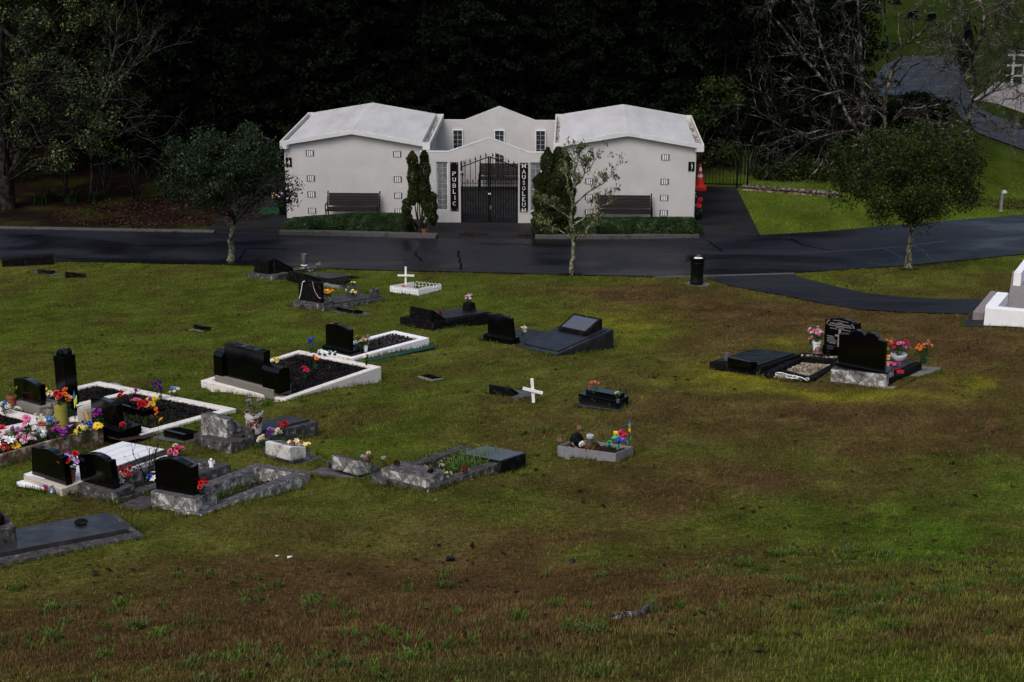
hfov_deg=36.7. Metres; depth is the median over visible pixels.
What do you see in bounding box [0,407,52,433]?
grave kerb
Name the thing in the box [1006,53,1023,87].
white fence
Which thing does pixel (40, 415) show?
flower bunch
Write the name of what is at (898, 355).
flower bunch
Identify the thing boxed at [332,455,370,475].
gravestone
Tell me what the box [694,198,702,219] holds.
flower bunch
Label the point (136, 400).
flower bunch
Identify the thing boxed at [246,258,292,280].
headstone
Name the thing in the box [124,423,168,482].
bare shrub
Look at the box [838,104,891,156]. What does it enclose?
shrub
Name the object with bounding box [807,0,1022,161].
bare tree
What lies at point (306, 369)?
flower bunch
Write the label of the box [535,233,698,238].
kerb
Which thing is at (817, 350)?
urn
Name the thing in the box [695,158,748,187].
railing
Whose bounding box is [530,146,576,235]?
cypress tree
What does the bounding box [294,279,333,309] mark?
headstone
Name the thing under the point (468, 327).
grass
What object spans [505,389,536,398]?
grave slab
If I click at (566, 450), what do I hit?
planter box
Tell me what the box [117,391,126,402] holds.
flower bunch
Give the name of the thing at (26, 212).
ground
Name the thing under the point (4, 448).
flower bunch
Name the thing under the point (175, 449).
flower bunch
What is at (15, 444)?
flower bunch
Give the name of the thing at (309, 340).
flower bunch
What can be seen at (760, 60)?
evergreen tree
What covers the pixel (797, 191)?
timber edging
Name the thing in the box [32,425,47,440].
flower bunch
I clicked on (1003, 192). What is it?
bollard light
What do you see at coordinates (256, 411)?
potted grass
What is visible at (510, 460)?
memorial tablet
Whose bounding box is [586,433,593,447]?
jar
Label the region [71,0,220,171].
evergreen tree
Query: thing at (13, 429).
flower bunch
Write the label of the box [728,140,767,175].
flax plant
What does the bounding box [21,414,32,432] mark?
flower bunch
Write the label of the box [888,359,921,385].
grave slab
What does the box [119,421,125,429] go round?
flower bunch
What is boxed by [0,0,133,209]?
broadleaf tree
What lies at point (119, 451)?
tiled slab
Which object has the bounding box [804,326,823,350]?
flower bunch
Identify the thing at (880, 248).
road crack
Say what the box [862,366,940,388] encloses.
grave slab
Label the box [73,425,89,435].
flower bunch
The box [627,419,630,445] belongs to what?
pinwheel
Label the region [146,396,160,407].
flower bunch
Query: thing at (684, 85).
evergreen tree
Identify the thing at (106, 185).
shrub
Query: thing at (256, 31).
evergreen tree
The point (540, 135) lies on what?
window
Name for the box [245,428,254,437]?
stone holder
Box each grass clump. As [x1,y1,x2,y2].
[30,189,50,204]
[43,187,59,201]
[62,189,77,202]
[79,188,102,201]
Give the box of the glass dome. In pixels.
[47,485,55,494]
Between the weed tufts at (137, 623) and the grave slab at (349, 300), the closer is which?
the weed tufts at (137, 623)
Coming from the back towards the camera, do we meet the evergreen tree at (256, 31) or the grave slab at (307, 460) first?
the evergreen tree at (256, 31)
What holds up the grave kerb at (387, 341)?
on the ground at (26, 212)
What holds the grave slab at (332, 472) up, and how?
on the ground at (26, 212)
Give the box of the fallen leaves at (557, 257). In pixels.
[7,220,1019,270]
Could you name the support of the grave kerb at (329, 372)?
on the ground at (26, 212)
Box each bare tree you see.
[45,0,198,193]
[693,0,897,188]
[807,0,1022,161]
[899,0,1023,186]
[962,0,1023,172]
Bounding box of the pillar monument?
[53,347,78,416]
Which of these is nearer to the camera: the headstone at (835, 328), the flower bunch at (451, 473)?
the flower bunch at (451, 473)
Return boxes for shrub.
[57,133,76,201]
[91,121,119,201]
[119,139,156,202]
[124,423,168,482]
[680,76,749,169]
[704,33,772,166]
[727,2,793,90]
[733,98,805,170]
[745,163,804,181]
[768,89,848,168]
[768,151,842,182]
[792,18,869,151]
[803,144,879,173]
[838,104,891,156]
[870,93,931,157]
[898,89,937,106]
[903,96,959,160]
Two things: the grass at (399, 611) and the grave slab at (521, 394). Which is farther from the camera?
the grave slab at (521, 394)
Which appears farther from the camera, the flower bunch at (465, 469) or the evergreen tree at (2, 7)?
the evergreen tree at (2, 7)
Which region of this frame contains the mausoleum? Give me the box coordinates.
[280,103,703,222]
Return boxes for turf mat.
[259,207,278,213]
[367,345,437,361]
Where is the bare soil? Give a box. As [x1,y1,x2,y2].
[108,432,153,440]
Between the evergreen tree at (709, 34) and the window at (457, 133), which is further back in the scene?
the evergreen tree at (709, 34)
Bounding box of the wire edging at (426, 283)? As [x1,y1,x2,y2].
[415,281,437,289]
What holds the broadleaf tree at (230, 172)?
on the ground at (26, 212)
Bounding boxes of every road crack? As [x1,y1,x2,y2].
[107,241,222,245]
[239,248,272,258]
[457,251,462,269]
[800,241,947,252]
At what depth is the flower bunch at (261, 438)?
23.29 m
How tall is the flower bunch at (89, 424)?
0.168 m
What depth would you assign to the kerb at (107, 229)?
48.08 m
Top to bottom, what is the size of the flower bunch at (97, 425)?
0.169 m
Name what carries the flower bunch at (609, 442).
in the planter box
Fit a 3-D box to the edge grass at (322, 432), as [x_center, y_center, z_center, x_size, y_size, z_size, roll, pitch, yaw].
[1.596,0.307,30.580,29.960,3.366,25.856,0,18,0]
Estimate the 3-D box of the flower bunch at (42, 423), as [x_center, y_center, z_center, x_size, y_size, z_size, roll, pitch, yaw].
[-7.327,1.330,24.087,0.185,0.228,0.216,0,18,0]
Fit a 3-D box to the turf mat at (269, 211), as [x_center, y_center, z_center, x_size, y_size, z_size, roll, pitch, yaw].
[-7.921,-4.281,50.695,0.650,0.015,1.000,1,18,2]
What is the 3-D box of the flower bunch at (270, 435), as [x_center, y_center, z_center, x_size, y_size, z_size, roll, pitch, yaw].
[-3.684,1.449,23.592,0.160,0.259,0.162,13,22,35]
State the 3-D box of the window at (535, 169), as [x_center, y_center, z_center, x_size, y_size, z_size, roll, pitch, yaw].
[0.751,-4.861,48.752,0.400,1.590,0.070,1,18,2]
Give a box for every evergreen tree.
[0,0,33,116]
[0,0,167,172]
[2,0,79,144]
[30,2,190,144]
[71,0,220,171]
[86,15,205,137]
[104,0,202,156]
[113,0,289,176]
[191,0,331,175]
[613,0,757,154]
[658,0,756,113]
[666,0,758,135]
[674,0,842,168]
[732,11,786,91]
[734,0,857,133]
[742,0,853,151]
[748,0,904,141]
[832,0,893,124]
[840,0,899,96]
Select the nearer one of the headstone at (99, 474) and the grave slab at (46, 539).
the grave slab at (46, 539)
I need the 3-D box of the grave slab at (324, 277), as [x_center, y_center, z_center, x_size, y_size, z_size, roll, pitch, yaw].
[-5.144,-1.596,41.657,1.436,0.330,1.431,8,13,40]
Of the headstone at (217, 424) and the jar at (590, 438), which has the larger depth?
the headstone at (217, 424)
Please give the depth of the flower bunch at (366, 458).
22.30 m
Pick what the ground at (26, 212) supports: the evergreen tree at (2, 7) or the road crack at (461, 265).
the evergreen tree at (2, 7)
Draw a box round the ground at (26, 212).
[0,0,1023,681]
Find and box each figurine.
[44,402,54,418]
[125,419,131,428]
[208,458,214,467]
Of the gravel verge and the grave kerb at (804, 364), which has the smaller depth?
the grave kerb at (804, 364)
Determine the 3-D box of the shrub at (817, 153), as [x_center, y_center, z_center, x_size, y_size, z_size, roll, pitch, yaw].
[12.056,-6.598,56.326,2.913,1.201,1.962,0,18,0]
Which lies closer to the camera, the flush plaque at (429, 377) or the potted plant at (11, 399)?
the potted plant at (11, 399)
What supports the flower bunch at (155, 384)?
on the ground at (26, 212)
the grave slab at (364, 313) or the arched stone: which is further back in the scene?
the grave slab at (364, 313)
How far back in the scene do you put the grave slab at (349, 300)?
37.38 m
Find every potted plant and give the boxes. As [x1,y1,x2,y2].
[6,385,16,406]
[244,398,262,434]
[420,215,428,232]
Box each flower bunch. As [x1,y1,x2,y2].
[0,400,11,413]
[0,429,4,438]
[0,433,15,447]
[0,443,9,451]
[9,426,22,435]
[11,432,40,446]
[11,441,20,449]
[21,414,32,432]
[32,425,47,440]
[34,413,44,424]
[35,420,46,429]
[45,416,53,428]
[46,388,51,398]
[51,421,68,441]
[52,390,68,428]
[57,450,79,481]
[62,387,72,422]
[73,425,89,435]
[81,420,93,429]
[92,408,102,423]
[92,422,103,431]
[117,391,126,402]
[118,464,134,482]
[118,473,123,483]
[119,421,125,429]
[130,397,140,403]
[137,399,150,408]
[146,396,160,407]
[146,471,155,483]
[151,380,161,389]
[156,384,162,399]
[167,443,184,455]
[169,386,179,396]
[196,477,208,494]
[256,434,264,447]
[266,427,274,440]
[270,192,280,207]
[275,427,282,439]
[277,421,288,428]
[278,191,286,214]
[287,438,302,444]
[301,366,308,378]
[301,442,310,450]
[307,337,314,352]
[312,354,318,368]
[324,289,328,299]
[327,289,332,299]
[346,281,359,292]
[354,335,365,349]
[360,451,373,469]
[361,335,370,351]
[443,470,453,477]
[462,293,475,310]
[462,466,467,472]
[519,325,526,339]
[588,380,599,392]
[606,440,611,449]
[615,391,619,402]
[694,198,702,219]
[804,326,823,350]
[808,336,812,350]
[885,339,892,354]
[887,338,912,360]
[889,362,899,372]
[894,368,904,375]
[914,340,932,363]
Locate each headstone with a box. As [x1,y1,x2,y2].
[14,377,56,415]
[24,445,82,495]
[77,452,134,502]
[91,396,141,443]
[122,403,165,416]
[151,456,216,511]
[194,412,246,438]
[213,342,290,401]
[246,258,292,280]
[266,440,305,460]
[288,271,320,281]
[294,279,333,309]
[322,323,360,356]
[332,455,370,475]
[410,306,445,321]
[483,313,519,344]
[489,384,518,396]
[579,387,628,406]
[822,318,860,354]
[830,329,893,386]
[891,0,901,4]
[906,10,918,19]
[925,13,936,21]
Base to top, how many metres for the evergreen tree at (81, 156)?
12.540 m
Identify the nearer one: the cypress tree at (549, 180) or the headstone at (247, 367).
the headstone at (247, 367)
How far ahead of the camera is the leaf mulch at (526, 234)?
47.46 m
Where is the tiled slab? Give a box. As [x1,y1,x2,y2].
[23,441,164,478]
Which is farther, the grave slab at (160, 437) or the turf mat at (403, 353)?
the turf mat at (403, 353)
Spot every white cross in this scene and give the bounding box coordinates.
[398,267,413,282]
[522,378,542,402]
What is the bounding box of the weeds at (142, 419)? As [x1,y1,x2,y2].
[113,383,185,427]
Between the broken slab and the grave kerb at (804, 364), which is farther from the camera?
the broken slab
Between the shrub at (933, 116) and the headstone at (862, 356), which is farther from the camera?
the shrub at (933, 116)
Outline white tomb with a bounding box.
[972,260,1023,327]
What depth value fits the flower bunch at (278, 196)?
50.94 m
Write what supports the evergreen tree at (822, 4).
on the ground at (26, 212)
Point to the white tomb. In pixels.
(993, 308)
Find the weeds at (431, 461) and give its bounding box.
[411,440,474,467]
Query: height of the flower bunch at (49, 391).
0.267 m
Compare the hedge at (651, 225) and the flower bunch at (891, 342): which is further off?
the hedge at (651, 225)
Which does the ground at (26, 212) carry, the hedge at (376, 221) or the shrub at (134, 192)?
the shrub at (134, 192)
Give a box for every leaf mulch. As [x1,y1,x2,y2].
[54,197,275,228]
[459,232,489,235]
[517,233,532,236]
[965,197,1023,208]
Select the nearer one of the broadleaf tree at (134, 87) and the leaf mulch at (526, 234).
the leaf mulch at (526, 234)
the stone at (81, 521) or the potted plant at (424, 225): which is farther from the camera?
the potted plant at (424, 225)
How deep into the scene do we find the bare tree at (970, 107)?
52.55 m
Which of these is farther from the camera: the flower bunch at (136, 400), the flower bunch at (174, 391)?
the flower bunch at (174, 391)
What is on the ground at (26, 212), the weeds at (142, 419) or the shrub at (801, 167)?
the shrub at (801, 167)
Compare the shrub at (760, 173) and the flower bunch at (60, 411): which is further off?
the shrub at (760, 173)
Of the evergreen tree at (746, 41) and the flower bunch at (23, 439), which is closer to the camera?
the flower bunch at (23, 439)
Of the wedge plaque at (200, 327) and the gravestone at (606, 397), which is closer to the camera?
the gravestone at (606, 397)
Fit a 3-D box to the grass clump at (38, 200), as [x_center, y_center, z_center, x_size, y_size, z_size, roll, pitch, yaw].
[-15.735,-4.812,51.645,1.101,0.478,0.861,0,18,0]
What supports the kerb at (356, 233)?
on the ground at (26, 212)
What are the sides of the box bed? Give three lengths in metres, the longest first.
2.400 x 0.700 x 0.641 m
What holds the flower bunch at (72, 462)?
on the tiled slab
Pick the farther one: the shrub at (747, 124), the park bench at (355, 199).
the shrub at (747, 124)
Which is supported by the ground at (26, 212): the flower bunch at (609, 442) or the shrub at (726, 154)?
the shrub at (726, 154)
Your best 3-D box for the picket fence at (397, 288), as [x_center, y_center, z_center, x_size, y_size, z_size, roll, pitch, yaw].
[-2.464,-1.333,39.564,0.939,0.210,0.956,7,12,36]
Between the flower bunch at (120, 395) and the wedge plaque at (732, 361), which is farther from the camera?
the wedge plaque at (732, 361)
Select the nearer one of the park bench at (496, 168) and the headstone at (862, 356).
the headstone at (862, 356)
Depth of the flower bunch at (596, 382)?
26.31 m
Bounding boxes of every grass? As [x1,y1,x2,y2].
[0,256,1023,406]
[0,266,1022,567]
[0,557,1023,681]
[238,397,263,414]
[437,445,502,475]
[708,160,1023,234]
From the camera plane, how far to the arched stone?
25.10 m
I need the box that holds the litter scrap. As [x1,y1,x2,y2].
[445,556,455,560]
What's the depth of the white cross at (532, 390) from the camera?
26.85 m
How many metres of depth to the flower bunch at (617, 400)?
26.14 m
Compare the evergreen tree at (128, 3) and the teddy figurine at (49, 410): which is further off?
the evergreen tree at (128, 3)
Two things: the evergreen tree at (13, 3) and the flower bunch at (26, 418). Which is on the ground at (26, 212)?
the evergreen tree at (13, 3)
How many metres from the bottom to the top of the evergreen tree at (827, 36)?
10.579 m
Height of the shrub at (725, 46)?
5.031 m
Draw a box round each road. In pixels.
[0,215,1023,275]
[866,56,1023,148]
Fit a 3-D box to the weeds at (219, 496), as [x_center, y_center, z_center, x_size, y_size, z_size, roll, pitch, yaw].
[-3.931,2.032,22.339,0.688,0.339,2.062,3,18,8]
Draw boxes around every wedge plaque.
[37,270,54,273]
[65,271,85,277]
[164,427,198,440]
[193,324,210,330]
[337,306,362,314]
[728,357,756,367]
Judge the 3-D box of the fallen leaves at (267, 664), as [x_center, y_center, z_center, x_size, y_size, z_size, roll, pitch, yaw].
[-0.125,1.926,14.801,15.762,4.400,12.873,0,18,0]
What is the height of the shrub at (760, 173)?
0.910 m
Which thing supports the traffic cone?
on the forecourt
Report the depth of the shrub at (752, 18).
61.23 m
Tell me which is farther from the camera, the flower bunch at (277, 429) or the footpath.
the footpath
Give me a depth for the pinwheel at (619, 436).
22.88 m
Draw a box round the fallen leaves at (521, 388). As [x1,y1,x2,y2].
[1,266,1022,525]
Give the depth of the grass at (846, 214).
51.99 m
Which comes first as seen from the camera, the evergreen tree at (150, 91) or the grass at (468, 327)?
the grass at (468, 327)
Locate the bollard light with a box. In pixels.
[999,190,1006,210]
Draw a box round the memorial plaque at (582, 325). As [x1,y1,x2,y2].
[558,314,601,335]
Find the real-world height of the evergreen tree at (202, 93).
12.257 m
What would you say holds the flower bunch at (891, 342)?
on the grave slab at (909, 367)
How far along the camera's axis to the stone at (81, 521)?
19.43 m
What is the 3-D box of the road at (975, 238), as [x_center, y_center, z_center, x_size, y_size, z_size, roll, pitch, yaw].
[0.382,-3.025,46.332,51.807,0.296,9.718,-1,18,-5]
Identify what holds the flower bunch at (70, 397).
in the box bed
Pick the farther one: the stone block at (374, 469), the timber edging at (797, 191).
the timber edging at (797, 191)
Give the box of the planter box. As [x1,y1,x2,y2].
[557,440,632,461]
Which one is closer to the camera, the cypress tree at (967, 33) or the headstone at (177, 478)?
the headstone at (177, 478)
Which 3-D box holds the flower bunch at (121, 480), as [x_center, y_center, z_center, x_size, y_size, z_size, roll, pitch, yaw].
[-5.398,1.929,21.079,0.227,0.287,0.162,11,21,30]
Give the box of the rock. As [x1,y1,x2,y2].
[570,432,583,445]
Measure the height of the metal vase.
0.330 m
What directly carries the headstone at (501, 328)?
on the ground at (26, 212)
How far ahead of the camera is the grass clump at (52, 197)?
52.11 m
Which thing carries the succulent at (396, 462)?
on the grave block at (415, 474)
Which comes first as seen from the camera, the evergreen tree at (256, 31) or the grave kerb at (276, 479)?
the grave kerb at (276, 479)
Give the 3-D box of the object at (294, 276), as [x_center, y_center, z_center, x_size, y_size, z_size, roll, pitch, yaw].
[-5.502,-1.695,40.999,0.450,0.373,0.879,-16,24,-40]
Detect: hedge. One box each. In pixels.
[281,212,417,231]
[574,216,703,235]
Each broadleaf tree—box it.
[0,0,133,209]
[0,0,172,166]
[153,119,304,260]
[821,116,990,268]
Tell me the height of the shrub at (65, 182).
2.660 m
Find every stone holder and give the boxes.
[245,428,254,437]
[369,288,379,295]
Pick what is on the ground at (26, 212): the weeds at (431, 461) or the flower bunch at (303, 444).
the weeds at (431, 461)
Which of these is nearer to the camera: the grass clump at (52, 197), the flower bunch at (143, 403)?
the flower bunch at (143, 403)
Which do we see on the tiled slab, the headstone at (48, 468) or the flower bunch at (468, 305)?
the headstone at (48, 468)
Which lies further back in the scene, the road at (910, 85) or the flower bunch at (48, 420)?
the road at (910, 85)
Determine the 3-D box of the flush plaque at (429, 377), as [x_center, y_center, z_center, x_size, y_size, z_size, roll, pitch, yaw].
[-1.516,0.708,28.894,0.292,0.086,0.457,-8,13,-36]
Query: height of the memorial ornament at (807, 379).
0.294 m
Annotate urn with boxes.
[812,347,822,353]
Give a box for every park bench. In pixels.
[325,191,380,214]
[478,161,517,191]
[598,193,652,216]
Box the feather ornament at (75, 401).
[74,395,76,418]
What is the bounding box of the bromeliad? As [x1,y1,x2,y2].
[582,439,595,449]
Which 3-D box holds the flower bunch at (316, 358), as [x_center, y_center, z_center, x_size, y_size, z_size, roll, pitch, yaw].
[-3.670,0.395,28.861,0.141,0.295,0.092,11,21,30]
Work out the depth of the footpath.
38.47 m
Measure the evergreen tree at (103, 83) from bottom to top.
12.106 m
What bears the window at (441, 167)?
in the mausoleum
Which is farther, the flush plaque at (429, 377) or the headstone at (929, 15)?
the headstone at (929, 15)
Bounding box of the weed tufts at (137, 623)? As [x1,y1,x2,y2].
[0,541,1023,681]
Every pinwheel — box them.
[611,428,627,451]
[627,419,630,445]
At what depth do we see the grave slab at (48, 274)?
42.30 m
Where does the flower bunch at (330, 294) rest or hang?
on the grave slab at (349, 300)
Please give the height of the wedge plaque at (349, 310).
0.250 m
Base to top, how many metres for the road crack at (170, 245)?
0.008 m
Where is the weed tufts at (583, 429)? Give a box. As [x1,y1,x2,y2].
[38,346,1014,558]
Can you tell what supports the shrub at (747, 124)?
on the ground at (26, 212)
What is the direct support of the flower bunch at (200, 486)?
on the headstone at (177, 478)
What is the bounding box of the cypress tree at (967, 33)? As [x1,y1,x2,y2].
[957,21,974,72]
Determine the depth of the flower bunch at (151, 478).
21.77 m
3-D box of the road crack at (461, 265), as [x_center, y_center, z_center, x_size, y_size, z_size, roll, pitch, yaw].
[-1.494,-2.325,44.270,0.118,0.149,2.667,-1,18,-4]
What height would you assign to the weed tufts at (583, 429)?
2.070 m
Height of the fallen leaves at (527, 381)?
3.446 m
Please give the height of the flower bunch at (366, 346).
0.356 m
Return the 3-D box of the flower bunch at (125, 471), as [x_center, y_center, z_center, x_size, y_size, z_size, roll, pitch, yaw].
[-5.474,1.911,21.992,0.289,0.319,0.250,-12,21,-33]
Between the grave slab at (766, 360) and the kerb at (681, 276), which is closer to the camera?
the grave slab at (766, 360)
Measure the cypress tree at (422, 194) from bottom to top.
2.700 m
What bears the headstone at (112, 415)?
on the ground at (26, 212)
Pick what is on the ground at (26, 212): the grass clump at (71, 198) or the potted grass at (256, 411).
the grass clump at (71, 198)
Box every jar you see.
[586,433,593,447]
[724,352,729,359]
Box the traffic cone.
[695,164,706,189]
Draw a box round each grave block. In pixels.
[0,511,16,543]
[381,461,444,487]
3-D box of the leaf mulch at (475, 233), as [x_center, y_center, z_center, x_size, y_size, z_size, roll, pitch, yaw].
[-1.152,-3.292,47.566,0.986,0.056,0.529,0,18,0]
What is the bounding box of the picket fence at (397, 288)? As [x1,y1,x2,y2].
[390,281,440,295]
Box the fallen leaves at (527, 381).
[3,267,1020,568]
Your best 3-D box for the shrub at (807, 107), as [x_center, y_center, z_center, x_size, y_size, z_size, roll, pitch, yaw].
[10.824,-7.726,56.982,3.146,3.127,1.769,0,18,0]
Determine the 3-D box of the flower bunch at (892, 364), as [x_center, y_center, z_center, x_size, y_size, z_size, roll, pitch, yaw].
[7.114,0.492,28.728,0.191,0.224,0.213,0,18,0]
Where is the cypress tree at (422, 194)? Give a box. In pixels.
[401,150,438,232]
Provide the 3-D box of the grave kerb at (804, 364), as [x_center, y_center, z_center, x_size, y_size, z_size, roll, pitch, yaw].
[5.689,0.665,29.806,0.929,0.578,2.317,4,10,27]
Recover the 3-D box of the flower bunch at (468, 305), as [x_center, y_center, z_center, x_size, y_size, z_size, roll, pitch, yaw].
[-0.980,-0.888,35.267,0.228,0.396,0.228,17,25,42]
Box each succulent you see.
[392,458,399,465]
[427,466,436,472]
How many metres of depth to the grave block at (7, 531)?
18.78 m
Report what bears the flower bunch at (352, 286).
on the grave slab at (349, 300)
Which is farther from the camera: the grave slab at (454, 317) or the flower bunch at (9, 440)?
the grave slab at (454, 317)
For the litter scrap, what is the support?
on the ground at (26, 212)
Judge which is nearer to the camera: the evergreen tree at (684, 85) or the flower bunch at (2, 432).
the flower bunch at (2, 432)
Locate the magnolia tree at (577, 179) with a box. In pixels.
[532,137,627,275]
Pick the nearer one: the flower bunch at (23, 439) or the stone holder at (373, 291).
the flower bunch at (23, 439)
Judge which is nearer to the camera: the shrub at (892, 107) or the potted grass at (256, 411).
the potted grass at (256, 411)
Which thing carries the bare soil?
on the ground at (26, 212)
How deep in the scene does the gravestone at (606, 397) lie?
26.61 m
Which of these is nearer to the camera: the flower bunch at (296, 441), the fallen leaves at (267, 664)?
the fallen leaves at (267, 664)
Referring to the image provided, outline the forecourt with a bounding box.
[208,181,759,238]
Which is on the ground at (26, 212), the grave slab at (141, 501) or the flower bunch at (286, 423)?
the grave slab at (141, 501)
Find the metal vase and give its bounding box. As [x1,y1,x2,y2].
[301,253,307,265]
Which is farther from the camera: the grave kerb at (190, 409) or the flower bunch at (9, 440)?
the grave kerb at (190, 409)
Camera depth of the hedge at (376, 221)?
47.75 m
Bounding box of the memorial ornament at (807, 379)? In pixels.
[775,370,811,382]
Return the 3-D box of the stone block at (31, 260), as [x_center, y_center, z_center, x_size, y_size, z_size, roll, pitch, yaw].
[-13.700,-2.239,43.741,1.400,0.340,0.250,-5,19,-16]
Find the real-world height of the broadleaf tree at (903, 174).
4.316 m
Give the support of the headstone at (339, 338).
on the ground at (26, 212)
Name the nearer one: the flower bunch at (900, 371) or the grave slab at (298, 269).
the flower bunch at (900, 371)
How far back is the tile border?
21.58 m
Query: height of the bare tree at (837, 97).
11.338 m
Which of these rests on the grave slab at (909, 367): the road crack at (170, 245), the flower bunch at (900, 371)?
the flower bunch at (900, 371)
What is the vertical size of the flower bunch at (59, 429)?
0.306 m
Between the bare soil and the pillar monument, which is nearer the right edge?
the bare soil
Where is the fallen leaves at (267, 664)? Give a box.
[0,484,1014,681]
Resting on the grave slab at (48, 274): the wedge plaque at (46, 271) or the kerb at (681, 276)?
the wedge plaque at (46, 271)
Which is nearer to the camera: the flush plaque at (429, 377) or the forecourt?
the flush plaque at (429, 377)
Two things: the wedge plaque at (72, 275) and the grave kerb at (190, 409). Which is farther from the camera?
the wedge plaque at (72, 275)
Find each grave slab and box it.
[0,512,143,565]
[32,271,61,275]
[118,496,152,510]
[153,434,195,443]
[196,416,318,453]
[274,455,320,464]
[284,272,358,282]
[290,293,386,310]
[293,266,324,272]
[311,467,365,478]
[331,310,372,315]
[400,308,489,330]
[481,328,544,344]
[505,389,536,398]
[515,327,612,355]
[577,401,630,410]
[710,349,799,376]
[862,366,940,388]
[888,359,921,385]
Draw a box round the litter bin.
[684,255,709,286]
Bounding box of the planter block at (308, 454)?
[262,447,311,461]
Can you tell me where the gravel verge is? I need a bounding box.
[975,82,1023,112]
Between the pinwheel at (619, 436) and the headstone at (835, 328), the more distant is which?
the headstone at (835, 328)
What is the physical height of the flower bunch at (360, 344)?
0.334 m
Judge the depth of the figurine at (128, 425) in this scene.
24.27 m
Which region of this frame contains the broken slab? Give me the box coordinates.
[324,278,350,288]
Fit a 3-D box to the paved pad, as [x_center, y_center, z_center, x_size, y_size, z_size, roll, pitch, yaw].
[10.854,-0.426,34.560,1.296,0.241,1.788,8,20,24]
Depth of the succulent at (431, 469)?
21.49 m
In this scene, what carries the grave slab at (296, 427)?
on the ground at (26, 212)
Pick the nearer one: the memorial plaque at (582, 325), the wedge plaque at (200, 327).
the memorial plaque at (582, 325)
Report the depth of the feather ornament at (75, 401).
25.28 m
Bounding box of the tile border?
[17,455,167,490]
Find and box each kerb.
[0,226,214,232]
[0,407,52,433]
[2,381,235,438]
[74,456,230,501]
[152,463,310,515]
[201,350,380,401]
[279,229,437,237]
[318,330,428,360]
[370,446,497,491]
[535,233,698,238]
[653,272,794,277]
[767,353,837,381]
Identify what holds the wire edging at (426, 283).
on the ground at (26, 212)
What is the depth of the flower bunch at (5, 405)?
25.65 m
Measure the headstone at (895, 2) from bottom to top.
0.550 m
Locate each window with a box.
[436,162,447,209]
[452,129,463,172]
[494,130,504,162]
[530,162,540,210]
[535,130,545,150]
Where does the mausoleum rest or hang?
on the ground at (26, 212)
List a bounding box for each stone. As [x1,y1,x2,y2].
[74,518,87,525]
[77,402,91,422]
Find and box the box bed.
[0,421,103,466]
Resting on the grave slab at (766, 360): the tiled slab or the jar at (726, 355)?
the jar at (726, 355)
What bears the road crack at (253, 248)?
on the road at (975, 238)
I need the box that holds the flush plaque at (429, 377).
[418,374,442,380]
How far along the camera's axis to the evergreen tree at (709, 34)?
63.76 m
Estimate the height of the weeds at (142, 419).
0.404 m
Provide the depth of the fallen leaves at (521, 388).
28.97 m
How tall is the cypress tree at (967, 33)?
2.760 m
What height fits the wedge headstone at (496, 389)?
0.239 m
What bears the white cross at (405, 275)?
on the ground at (26, 212)
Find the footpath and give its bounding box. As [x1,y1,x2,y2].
[708,274,983,313]
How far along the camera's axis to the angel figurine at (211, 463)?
22.45 m
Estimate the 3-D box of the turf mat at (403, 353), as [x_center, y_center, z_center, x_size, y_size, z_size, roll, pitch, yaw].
[-2.205,0.246,31.202,0.180,0.020,1.753,13,18,43]
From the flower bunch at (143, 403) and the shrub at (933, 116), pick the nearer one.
the flower bunch at (143, 403)
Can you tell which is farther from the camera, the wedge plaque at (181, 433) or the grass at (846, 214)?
the grass at (846, 214)
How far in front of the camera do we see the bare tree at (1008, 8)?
51.32 m
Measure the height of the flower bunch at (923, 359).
0.461 m
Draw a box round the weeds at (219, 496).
[217,460,261,500]
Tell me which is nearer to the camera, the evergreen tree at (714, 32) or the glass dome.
the glass dome
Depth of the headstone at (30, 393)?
25.98 m
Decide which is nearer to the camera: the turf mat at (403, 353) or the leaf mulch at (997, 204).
the turf mat at (403, 353)
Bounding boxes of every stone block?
[1,254,53,266]
[326,460,379,475]
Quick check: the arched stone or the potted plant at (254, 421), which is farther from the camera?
the arched stone
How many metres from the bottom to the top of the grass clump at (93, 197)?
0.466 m
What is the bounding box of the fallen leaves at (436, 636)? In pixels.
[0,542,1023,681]
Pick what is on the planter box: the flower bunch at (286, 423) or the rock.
the rock
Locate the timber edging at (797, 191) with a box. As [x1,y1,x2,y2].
[742,184,838,197]
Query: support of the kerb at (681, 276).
on the ground at (26, 212)
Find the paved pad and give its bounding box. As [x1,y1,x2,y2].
[962,315,1015,326]
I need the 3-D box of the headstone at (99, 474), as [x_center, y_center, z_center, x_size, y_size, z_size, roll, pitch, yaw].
[-5.579,1.939,21.122,0.861,0.878,0.360,14,22,36]
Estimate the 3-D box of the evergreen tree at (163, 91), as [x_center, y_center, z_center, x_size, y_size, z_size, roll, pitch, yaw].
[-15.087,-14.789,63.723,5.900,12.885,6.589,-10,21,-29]
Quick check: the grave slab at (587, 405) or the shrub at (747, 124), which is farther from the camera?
the shrub at (747, 124)
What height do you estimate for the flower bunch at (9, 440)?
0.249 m
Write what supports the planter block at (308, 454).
on the grave slab at (307, 460)

